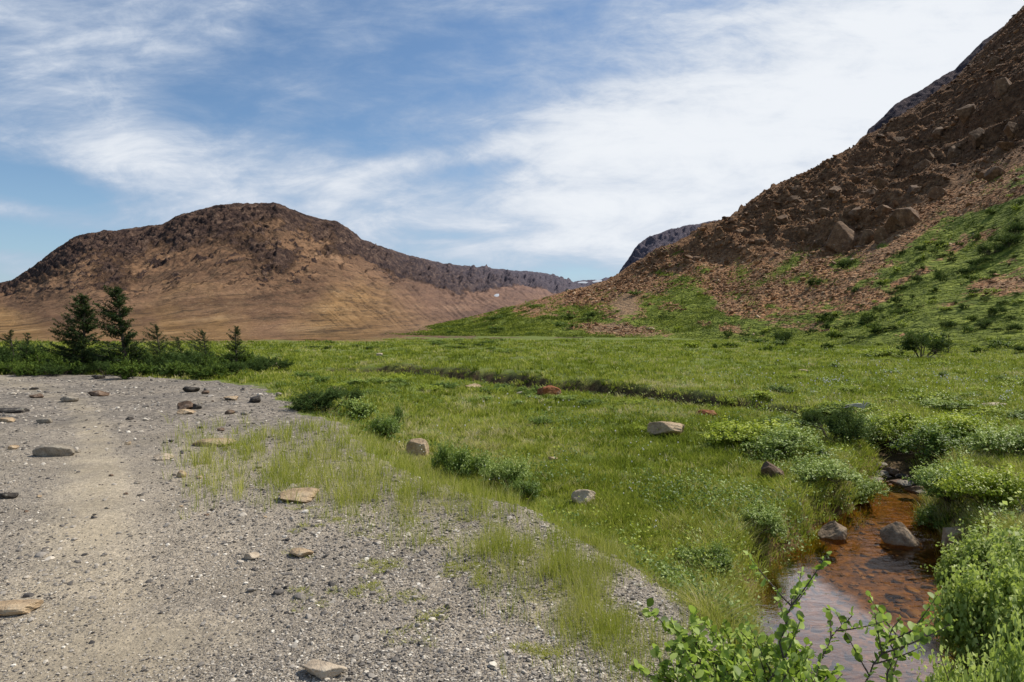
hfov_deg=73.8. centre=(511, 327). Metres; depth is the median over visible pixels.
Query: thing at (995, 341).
shrub
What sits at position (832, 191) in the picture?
rock outcrop
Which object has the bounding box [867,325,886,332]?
shrub
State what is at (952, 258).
shrub
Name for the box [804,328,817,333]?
shrub
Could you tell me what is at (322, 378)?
shrub
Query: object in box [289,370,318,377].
shrub
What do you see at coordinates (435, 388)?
shrub
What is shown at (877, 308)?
shrub
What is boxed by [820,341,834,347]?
shrub
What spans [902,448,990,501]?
shrub
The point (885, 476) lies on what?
stone
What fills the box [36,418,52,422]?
stone
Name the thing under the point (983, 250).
shrub
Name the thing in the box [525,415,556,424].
shrub
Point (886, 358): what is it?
shrub
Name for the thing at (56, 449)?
boulder
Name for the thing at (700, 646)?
willow shrub
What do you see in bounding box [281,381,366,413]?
juniper shrub
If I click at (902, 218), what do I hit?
boulder
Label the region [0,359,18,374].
hedge bush
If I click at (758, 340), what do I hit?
shrub
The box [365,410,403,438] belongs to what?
shrub
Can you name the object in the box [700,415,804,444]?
shrub
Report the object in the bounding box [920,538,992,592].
willow shrub
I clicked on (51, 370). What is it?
hedge bush
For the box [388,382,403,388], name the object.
shrub
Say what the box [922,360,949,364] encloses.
shrub
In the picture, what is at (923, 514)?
shrub
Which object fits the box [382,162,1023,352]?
hillside turf
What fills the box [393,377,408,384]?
shrub
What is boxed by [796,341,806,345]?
shrub
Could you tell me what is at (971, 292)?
shrub
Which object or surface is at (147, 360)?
hedge bush
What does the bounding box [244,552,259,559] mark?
stone
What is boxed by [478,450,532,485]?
shrub
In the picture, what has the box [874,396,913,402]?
shrub
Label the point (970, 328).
shrub
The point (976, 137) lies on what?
rock outcrop
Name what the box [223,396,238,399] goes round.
stone
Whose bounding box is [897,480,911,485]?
stone
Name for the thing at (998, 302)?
shrub
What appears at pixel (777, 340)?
shrub
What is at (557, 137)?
sky
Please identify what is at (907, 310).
shrub
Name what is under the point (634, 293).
shrub
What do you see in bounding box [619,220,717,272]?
plateau
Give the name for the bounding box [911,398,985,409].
shrub
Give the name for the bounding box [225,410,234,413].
stone
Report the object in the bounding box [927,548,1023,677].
willow shrub
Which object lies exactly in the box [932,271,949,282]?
shrub
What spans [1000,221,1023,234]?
shrub
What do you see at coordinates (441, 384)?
shrub
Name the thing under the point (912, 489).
stone
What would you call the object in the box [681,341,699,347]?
shrub
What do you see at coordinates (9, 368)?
hedge bush
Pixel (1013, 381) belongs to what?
shrub
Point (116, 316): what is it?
spruce tree
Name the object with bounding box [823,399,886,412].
shrub
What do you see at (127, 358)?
hedge bush
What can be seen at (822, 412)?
shrub
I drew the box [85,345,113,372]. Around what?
hedge bush
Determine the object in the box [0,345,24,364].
hedge bush
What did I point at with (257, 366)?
hedge bush
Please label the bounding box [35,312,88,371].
spruce tree
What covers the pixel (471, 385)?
stone
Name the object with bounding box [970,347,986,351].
shrub
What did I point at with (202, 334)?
spruce tree
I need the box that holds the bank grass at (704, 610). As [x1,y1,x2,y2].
[515,376,1023,680]
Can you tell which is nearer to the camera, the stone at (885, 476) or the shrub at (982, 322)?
the stone at (885, 476)
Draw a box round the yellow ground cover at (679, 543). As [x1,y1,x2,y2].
[477,272,1023,604]
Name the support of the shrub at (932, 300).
on the hillside
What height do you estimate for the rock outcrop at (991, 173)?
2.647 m
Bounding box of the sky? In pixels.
[0,0,1023,281]
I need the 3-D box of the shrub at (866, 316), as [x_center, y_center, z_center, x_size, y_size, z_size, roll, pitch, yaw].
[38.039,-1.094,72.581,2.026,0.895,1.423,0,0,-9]
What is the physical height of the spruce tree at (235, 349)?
2.026 m
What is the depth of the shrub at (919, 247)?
90.28 m
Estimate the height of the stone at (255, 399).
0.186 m
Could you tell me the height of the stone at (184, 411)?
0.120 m
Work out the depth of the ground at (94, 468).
6.02 m
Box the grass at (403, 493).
[159,411,745,681]
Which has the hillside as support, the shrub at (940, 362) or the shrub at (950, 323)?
the shrub at (950, 323)
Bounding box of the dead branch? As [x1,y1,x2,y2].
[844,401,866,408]
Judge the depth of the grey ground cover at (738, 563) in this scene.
8.25 m
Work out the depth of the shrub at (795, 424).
13.50 m
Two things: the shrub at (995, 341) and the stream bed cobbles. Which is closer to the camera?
the stream bed cobbles
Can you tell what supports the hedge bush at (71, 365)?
on the ground at (94, 468)
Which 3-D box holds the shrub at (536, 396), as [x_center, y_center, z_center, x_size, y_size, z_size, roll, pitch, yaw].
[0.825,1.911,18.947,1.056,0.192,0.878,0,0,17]
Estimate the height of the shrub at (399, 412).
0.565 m
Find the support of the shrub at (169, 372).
on the ground at (94, 468)
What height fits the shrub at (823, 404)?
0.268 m
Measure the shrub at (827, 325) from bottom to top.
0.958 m
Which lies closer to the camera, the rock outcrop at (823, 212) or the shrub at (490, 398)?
the shrub at (490, 398)
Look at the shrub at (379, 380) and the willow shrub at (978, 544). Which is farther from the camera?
the shrub at (379, 380)
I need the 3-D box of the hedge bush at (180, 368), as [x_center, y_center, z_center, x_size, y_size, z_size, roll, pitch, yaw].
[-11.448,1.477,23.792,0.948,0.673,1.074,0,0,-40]
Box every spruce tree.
[0,330,24,360]
[16,332,31,360]
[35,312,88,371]
[42,293,108,373]
[75,285,147,370]
[139,323,167,367]
[151,335,182,366]
[180,329,212,360]
[215,326,249,364]
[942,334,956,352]
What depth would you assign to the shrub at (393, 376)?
22.04 m
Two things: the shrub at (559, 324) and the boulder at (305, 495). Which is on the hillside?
the shrub at (559, 324)
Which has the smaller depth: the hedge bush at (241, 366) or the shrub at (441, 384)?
the shrub at (441, 384)
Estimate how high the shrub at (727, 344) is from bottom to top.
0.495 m
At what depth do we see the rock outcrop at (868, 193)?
134.32 m
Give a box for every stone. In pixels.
[0,417,15,422]
[0,493,18,498]
[8,445,19,449]
[29,393,43,397]
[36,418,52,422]
[60,395,78,401]
[88,390,109,395]
[91,375,104,378]
[153,453,174,460]
[176,409,195,413]
[177,401,192,409]
[177,470,186,476]
[182,386,199,391]
[191,404,201,408]
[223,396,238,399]
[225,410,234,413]
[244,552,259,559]
[249,396,260,402]
[466,383,480,387]
[879,466,898,474]
[881,475,891,478]
[887,441,900,449]
[889,480,897,484]
[895,473,908,477]
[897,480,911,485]
[902,486,925,493]
[915,490,926,495]
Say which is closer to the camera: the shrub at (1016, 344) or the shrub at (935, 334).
the shrub at (1016, 344)
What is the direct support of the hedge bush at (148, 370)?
on the ground at (94, 468)
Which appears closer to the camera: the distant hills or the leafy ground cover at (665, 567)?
the leafy ground cover at (665, 567)
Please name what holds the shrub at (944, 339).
on the hillside
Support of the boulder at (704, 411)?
on the ground at (94, 468)
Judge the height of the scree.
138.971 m
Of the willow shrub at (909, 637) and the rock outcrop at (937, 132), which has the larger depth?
the rock outcrop at (937, 132)
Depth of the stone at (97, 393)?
16.99 m
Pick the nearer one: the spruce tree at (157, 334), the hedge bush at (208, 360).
the hedge bush at (208, 360)
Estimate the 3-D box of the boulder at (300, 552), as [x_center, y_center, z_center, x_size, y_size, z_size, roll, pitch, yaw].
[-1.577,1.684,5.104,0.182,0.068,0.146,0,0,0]
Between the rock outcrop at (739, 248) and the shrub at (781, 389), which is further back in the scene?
the rock outcrop at (739, 248)
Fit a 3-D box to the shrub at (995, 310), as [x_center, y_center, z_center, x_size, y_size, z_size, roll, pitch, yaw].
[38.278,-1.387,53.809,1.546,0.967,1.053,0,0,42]
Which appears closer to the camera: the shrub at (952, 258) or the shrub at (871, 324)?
the shrub at (871, 324)
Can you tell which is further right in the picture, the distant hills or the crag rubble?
the crag rubble
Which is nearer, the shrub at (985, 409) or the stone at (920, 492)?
the stone at (920, 492)
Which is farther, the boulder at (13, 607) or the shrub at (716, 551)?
the shrub at (716, 551)
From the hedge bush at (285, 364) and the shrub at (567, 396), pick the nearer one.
the shrub at (567, 396)
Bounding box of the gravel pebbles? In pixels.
[0,399,734,681]
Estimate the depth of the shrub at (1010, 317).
51.81 m
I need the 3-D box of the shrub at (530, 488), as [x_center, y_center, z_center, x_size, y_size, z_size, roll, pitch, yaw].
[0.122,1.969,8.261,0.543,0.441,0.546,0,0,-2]
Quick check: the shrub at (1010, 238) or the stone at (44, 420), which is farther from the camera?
the shrub at (1010, 238)
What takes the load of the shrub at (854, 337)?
on the hillside
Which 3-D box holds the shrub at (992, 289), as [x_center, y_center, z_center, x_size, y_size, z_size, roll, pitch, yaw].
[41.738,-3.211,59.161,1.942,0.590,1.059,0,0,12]
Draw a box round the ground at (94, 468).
[0,336,1023,681]
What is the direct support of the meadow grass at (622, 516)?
on the ground at (94, 468)
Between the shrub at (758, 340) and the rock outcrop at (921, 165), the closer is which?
the shrub at (758, 340)
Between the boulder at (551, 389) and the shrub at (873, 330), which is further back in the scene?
the shrub at (873, 330)
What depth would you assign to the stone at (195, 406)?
14.21 m
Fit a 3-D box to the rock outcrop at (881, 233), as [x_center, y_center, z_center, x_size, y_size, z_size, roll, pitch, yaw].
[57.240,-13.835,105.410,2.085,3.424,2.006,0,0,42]
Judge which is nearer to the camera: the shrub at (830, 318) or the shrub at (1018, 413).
the shrub at (1018, 413)
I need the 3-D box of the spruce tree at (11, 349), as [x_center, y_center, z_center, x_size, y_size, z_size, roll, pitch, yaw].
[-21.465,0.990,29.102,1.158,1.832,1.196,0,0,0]
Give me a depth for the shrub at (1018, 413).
14.02 m
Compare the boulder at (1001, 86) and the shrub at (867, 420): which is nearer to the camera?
the shrub at (867, 420)
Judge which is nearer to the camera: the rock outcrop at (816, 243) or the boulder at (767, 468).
the boulder at (767, 468)
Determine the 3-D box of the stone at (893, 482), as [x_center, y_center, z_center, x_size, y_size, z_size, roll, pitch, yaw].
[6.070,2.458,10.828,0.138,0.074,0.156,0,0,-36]
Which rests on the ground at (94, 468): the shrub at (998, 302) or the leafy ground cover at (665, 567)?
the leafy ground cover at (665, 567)
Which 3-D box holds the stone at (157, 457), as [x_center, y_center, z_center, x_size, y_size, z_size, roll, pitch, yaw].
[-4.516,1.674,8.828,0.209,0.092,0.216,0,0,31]
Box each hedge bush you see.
[0,337,30,363]
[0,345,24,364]
[0,356,32,374]
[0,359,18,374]
[10,360,45,376]
[15,349,35,365]
[21,347,57,364]
[23,338,48,360]
[33,362,70,375]
[42,346,66,367]
[45,356,89,374]
[72,362,92,374]
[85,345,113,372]
[91,359,114,375]
[102,345,137,364]
[104,347,146,365]
[110,357,157,376]
[137,349,159,372]
[151,349,201,365]
[152,364,166,374]
[155,342,182,366]
[159,358,190,375]
[163,344,214,366]
[167,360,196,376]
[196,350,229,366]
[202,362,229,376]
[219,348,254,363]
[223,360,250,375]
[230,352,268,366]
[240,357,273,371]
[246,355,294,371]
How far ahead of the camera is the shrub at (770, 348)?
49.20 m
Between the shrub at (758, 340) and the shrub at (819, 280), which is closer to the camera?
the shrub at (758, 340)
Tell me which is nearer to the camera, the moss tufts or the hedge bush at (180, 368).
the moss tufts
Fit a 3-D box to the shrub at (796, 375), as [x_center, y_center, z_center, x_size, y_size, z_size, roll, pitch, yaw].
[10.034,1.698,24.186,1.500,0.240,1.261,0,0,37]
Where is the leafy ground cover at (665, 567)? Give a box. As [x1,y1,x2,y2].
[239,271,1023,649]
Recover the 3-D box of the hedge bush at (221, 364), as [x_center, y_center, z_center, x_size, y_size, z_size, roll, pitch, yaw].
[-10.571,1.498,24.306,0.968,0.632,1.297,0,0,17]
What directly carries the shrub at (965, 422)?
on the ground at (94, 468)
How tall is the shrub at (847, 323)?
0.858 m
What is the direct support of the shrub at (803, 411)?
on the ground at (94, 468)
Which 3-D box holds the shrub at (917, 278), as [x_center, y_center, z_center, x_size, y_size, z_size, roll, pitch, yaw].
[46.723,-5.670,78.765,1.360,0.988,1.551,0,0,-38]
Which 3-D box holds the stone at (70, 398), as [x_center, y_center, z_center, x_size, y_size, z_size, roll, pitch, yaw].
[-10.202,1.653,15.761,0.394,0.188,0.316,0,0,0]
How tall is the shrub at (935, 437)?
0.742 m
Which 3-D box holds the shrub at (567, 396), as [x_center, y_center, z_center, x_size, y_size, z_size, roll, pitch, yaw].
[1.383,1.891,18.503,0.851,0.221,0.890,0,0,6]
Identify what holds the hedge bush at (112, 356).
on the ground at (94, 468)
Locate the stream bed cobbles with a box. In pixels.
[755,507,954,681]
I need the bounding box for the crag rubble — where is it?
[632,9,1023,281]
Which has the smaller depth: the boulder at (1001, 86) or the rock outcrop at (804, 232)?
the rock outcrop at (804, 232)
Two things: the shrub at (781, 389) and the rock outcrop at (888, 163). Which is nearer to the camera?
the shrub at (781, 389)
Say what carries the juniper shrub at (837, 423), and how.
on the ground at (94, 468)
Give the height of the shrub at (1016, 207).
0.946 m
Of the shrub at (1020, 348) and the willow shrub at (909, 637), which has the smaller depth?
the willow shrub at (909, 637)
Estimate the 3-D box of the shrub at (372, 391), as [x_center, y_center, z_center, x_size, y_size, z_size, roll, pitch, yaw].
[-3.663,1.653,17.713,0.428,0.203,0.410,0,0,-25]
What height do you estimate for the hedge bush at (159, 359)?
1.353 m
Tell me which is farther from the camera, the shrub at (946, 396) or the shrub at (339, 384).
the shrub at (339, 384)
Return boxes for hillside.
[422,5,1023,353]
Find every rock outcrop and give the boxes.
[692,256,700,260]
[733,229,743,234]
[737,245,743,251]
[754,238,767,245]
[776,214,788,224]
[786,195,799,202]
[800,228,808,239]
[812,239,821,248]
[818,208,829,216]
[827,186,841,197]
[848,206,860,221]
[849,174,859,183]
[859,229,874,245]
[862,189,875,199]
[874,226,888,241]
[875,205,891,215]
[885,161,893,166]
[893,137,904,144]
[907,185,922,194]
[913,159,930,170]
[927,187,947,200]
[932,127,943,139]
[947,145,961,158]
[956,104,975,123]
[968,127,984,147]
[984,166,1005,181]
[985,56,999,70]
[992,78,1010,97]
[1003,122,1018,139]
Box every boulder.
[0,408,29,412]
[0,599,43,615]
[32,443,75,455]
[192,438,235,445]
[279,487,319,502]
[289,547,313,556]
[301,659,346,679]
[406,438,428,456]
[537,385,560,394]
[571,489,595,504]
[647,421,684,435]
[696,409,716,416]
[761,461,783,478]
[817,521,846,544]
[825,221,857,252]
[880,521,924,550]
[883,207,919,232]
[941,526,964,549]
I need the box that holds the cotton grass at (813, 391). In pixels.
[399,358,1022,527]
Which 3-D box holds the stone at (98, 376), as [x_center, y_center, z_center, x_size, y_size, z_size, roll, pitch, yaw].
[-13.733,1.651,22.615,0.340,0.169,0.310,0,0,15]
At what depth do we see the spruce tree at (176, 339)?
27.92 m
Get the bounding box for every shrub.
[106,360,144,378]
[154,360,183,376]
[183,362,234,378]
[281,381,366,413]
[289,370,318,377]
[308,375,330,382]
[325,382,349,386]
[338,377,369,385]
[339,395,377,418]
[364,389,378,394]
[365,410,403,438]
[368,377,384,382]
[378,372,413,379]
[382,378,395,382]
[386,386,400,392]
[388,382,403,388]
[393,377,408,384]
[393,401,404,423]
[413,384,442,391]
[429,439,458,477]
[430,340,445,344]
[430,380,460,389]
[445,440,496,480]
[468,394,493,401]
[476,340,496,343]
[477,384,502,393]
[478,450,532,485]
[484,385,514,393]
[487,326,504,328]
[495,382,516,390]
[501,473,543,500]
[510,399,526,404]
[514,386,541,392]
[525,304,540,307]
[525,393,551,398]
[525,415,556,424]
[541,398,556,403]
[551,393,578,400]
[552,320,567,326]
[558,314,574,317]
[562,323,583,326]
[576,397,606,405]
[613,398,644,404]
[628,289,641,294]
[629,598,817,681]
[634,425,646,434]
[665,631,844,681]
[674,544,704,564]
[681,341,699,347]
[685,538,737,576]
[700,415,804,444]
[716,396,740,404]
[719,550,953,681]
[720,342,739,346]
[721,500,793,537]
[735,390,778,400]
[739,420,843,460]
[752,338,769,342]
[758,345,775,350]
[760,415,823,429]
[763,382,792,392]
[769,339,785,343]
[773,331,792,341]
[774,358,786,362]
[774,372,818,377]
[783,451,865,485]
[793,401,879,443]
[795,406,817,414]
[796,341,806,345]
[801,403,845,414]
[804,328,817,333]
[805,277,823,283]
[815,400,834,407]
[815,403,857,415]
[819,322,831,328]
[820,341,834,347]
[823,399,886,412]
[824,316,835,320]
[825,330,843,337]
[826,401,877,410]
[833,384,859,392]
[836,258,855,268]
[838,320,855,326]
[845,286,858,292]
[845,335,866,339]
[847,466,891,504]
[848,408,897,450]
[854,347,913,356]
[859,317,874,322]
[860,313,877,320]
[864,405,937,439]
[865,321,882,328]
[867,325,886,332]
[871,306,882,310]
[874,357,900,361]
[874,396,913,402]
[881,369,903,373]
[884,417,974,461]
[886,294,902,304]
[892,250,905,255]
[892,284,906,288]
[892,328,952,356]
[895,308,913,314]
[897,384,916,390]
[898,320,906,326]
[898,632,1002,681]
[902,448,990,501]
[907,390,960,400]
[907,409,1005,436]
[908,275,922,281]
[908,500,950,529]
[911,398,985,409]
[913,398,947,405]
[914,244,927,250]
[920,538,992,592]
[921,331,946,336]
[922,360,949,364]
[924,299,937,302]
[926,393,965,400]
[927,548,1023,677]
[928,575,995,666]
[929,336,954,341]
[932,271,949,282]
[932,456,1023,512]
[933,240,946,245]
[934,653,966,681]
[936,320,956,326]
[937,369,949,376]
[943,588,1023,681]
[945,255,957,261]
[948,511,1023,589]
[954,268,973,274]
[958,302,968,309]
[958,390,980,397]
[960,386,1008,392]
[961,406,1011,414]
[962,275,982,278]
[962,420,1023,453]
[963,325,973,331]
[963,497,1023,585]
[964,259,983,264]
[965,314,977,320]
[966,288,981,294]
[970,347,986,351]
[974,318,992,327]
[976,241,1004,254]
[981,287,1000,292]
[986,231,1022,246]
[986,304,1008,314]
[987,342,996,347]
[988,337,1004,342]
[992,341,1013,346]
[993,375,1023,379]
[996,299,1009,304]
[997,407,1023,419]
[999,377,1023,385]
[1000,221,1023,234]
[1003,322,1023,331]
[1004,315,1016,318]
[1010,341,1022,346]
[1011,203,1021,209]
[1013,345,1023,351]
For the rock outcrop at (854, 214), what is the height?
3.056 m
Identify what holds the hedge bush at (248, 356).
on the ground at (94, 468)
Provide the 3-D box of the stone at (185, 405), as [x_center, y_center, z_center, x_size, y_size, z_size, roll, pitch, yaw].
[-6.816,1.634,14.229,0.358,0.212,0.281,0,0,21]
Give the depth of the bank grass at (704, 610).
6.76 m
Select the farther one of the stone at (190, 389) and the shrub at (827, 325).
the shrub at (827, 325)
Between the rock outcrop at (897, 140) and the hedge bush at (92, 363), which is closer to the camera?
the hedge bush at (92, 363)
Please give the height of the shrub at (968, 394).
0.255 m
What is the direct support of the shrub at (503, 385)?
on the ground at (94, 468)
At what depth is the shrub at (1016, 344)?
43.60 m
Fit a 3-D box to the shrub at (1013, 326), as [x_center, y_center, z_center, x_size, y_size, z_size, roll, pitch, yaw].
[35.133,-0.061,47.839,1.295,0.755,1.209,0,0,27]
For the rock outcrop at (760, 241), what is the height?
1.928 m
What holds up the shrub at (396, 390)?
on the ground at (94, 468)
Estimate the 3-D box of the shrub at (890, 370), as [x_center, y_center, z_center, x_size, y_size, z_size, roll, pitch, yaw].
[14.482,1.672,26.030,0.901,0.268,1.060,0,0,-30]
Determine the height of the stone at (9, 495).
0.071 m
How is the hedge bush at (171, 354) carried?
on the ground at (94, 468)
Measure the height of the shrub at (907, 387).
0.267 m
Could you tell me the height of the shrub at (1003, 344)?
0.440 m
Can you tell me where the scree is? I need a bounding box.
[564,9,1023,335]
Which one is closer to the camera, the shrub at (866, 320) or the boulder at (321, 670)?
the boulder at (321, 670)
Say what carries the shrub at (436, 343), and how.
on the ground at (94, 468)
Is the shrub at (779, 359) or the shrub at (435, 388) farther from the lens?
the shrub at (779, 359)
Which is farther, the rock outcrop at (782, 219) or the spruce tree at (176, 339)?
the rock outcrop at (782, 219)
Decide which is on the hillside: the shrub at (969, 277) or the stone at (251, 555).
the shrub at (969, 277)
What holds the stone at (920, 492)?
on the ground at (94, 468)
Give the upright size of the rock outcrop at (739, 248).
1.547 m
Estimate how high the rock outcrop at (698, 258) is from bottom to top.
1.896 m
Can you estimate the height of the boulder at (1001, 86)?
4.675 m
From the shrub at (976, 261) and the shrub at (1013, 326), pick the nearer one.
the shrub at (1013, 326)
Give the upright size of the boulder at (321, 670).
0.075 m
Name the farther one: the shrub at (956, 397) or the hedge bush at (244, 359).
the hedge bush at (244, 359)
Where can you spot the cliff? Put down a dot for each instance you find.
(901, 107)
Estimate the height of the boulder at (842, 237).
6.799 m
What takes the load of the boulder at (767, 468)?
on the ground at (94, 468)
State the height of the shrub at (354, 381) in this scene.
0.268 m
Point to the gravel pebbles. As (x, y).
(490, 660)
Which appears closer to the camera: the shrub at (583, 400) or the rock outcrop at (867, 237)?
the shrub at (583, 400)
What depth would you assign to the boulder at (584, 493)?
8.09 m
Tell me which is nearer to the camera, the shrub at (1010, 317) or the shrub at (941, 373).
the shrub at (941, 373)
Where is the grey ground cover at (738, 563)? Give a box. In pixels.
[591,342,1023,679]
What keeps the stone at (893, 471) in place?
on the ground at (94, 468)
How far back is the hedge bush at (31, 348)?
29.76 m
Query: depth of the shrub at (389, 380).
20.98 m
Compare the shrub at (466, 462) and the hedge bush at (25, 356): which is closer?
the shrub at (466, 462)
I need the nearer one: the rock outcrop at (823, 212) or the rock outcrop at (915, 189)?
the rock outcrop at (915, 189)
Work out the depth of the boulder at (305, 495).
6.62 m
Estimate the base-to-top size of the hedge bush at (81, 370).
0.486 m
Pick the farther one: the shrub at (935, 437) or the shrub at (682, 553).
the shrub at (935, 437)
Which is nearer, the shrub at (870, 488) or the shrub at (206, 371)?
the shrub at (870, 488)
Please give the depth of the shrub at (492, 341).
68.69 m
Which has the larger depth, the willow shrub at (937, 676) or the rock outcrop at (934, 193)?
the rock outcrop at (934, 193)
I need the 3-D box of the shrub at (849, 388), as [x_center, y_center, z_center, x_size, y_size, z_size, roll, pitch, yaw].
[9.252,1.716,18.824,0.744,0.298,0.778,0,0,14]
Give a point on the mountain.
(273, 270)
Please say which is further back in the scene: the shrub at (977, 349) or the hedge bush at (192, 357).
the shrub at (977, 349)
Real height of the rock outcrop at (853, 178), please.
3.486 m
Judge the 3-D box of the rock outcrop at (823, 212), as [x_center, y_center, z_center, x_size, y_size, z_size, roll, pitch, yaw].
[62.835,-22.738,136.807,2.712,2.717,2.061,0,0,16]
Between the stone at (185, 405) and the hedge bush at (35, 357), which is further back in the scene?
the hedge bush at (35, 357)
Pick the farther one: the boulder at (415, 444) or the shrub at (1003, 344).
the shrub at (1003, 344)
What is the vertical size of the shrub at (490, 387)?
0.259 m
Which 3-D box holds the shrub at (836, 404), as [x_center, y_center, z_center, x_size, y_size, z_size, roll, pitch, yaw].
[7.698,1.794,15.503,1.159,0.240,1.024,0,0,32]
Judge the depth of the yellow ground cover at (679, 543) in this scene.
7.94 m
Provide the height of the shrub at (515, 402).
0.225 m
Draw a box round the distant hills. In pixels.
[574,277,608,286]
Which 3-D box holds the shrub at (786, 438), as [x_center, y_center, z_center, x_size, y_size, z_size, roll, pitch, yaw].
[4.324,1.825,10.859,1.478,0.687,1.580,0,0,4]
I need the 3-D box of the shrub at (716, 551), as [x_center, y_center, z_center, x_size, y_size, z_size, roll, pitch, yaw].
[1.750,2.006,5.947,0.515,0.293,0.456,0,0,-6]
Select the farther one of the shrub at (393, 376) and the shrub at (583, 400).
the shrub at (393, 376)
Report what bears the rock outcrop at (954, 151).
on the hillside
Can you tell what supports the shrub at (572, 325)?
on the hillside
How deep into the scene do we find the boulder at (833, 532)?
7.93 m
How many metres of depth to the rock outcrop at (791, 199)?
164.34 m
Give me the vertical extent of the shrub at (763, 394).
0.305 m
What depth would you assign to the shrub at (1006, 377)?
23.38 m
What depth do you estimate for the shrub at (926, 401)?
16.23 m
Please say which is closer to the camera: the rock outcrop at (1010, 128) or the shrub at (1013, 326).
the shrub at (1013, 326)
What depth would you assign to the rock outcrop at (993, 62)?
195.37 m
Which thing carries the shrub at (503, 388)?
on the ground at (94, 468)
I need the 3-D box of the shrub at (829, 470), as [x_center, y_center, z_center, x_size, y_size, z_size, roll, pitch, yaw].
[4.228,1.923,9.280,0.975,0.514,1.257,0,0,1]
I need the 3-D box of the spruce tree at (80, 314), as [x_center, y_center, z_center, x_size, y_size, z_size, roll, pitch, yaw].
[-16.885,0.289,26.612,2.251,3.370,2.294,0,0,0]
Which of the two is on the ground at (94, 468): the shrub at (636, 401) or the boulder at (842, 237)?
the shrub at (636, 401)
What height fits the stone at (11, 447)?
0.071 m
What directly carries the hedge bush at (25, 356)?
on the ground at (94, 468)
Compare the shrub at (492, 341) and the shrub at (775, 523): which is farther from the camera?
the shrub at (492, 341)
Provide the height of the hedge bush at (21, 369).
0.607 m
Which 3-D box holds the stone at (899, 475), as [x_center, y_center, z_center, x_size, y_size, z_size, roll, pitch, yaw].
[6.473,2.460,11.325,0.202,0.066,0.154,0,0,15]
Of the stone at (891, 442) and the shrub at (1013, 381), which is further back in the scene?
the shrub at (1013, 381)
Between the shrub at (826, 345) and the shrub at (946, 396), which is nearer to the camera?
the shrub at (946, 396)
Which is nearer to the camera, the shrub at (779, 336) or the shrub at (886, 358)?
the shrub at (886, 358)
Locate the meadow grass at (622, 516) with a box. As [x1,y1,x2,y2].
[0,336,1023,681]
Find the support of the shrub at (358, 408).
on the ground at (94, 468)
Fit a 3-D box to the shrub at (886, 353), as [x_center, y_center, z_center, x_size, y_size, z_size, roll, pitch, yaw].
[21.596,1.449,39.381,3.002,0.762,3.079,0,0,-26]
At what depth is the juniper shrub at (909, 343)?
38.61 m
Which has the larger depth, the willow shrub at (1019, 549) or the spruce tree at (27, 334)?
the spruce tree at (27, 334)
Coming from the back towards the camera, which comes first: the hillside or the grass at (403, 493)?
the hillside
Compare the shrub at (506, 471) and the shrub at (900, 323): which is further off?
the shrub at (900, 323)
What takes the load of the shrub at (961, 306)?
on the hillside
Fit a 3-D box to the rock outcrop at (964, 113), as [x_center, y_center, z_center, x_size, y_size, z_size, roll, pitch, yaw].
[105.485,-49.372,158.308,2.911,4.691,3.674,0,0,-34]
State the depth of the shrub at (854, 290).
88.25 m
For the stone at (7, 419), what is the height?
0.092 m
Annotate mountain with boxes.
[0,202,583,339]
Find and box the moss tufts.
[277,482,690,659]
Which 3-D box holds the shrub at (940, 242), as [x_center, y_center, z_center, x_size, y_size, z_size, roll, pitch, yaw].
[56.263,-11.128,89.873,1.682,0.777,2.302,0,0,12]
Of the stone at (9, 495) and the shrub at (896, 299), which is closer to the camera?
the stone at (9, 495)
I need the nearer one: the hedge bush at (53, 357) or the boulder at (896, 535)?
the boulder at (896, 535)
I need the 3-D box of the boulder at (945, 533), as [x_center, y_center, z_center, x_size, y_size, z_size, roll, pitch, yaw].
[5.000,2.375,7.702,0.311,0.251,0.249,0,0,0]
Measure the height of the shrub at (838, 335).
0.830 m
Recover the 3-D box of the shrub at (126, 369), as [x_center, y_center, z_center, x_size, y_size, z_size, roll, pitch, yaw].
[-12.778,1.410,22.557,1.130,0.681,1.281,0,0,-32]
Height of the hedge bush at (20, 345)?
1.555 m
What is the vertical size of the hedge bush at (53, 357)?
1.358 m
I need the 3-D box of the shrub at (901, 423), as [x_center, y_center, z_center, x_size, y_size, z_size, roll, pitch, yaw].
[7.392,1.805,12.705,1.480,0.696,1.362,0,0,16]
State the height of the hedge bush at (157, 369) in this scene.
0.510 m
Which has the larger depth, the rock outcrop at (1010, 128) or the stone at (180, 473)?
the rock outcrop at (1010, 128)
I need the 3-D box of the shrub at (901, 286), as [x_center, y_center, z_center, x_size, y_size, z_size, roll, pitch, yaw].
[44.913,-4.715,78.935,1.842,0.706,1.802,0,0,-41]
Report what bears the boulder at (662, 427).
on the ground at (94, 468)
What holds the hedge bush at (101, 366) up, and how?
on the ground at (94, 468)
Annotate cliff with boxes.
[867,28,1001,133]
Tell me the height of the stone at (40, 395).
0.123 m

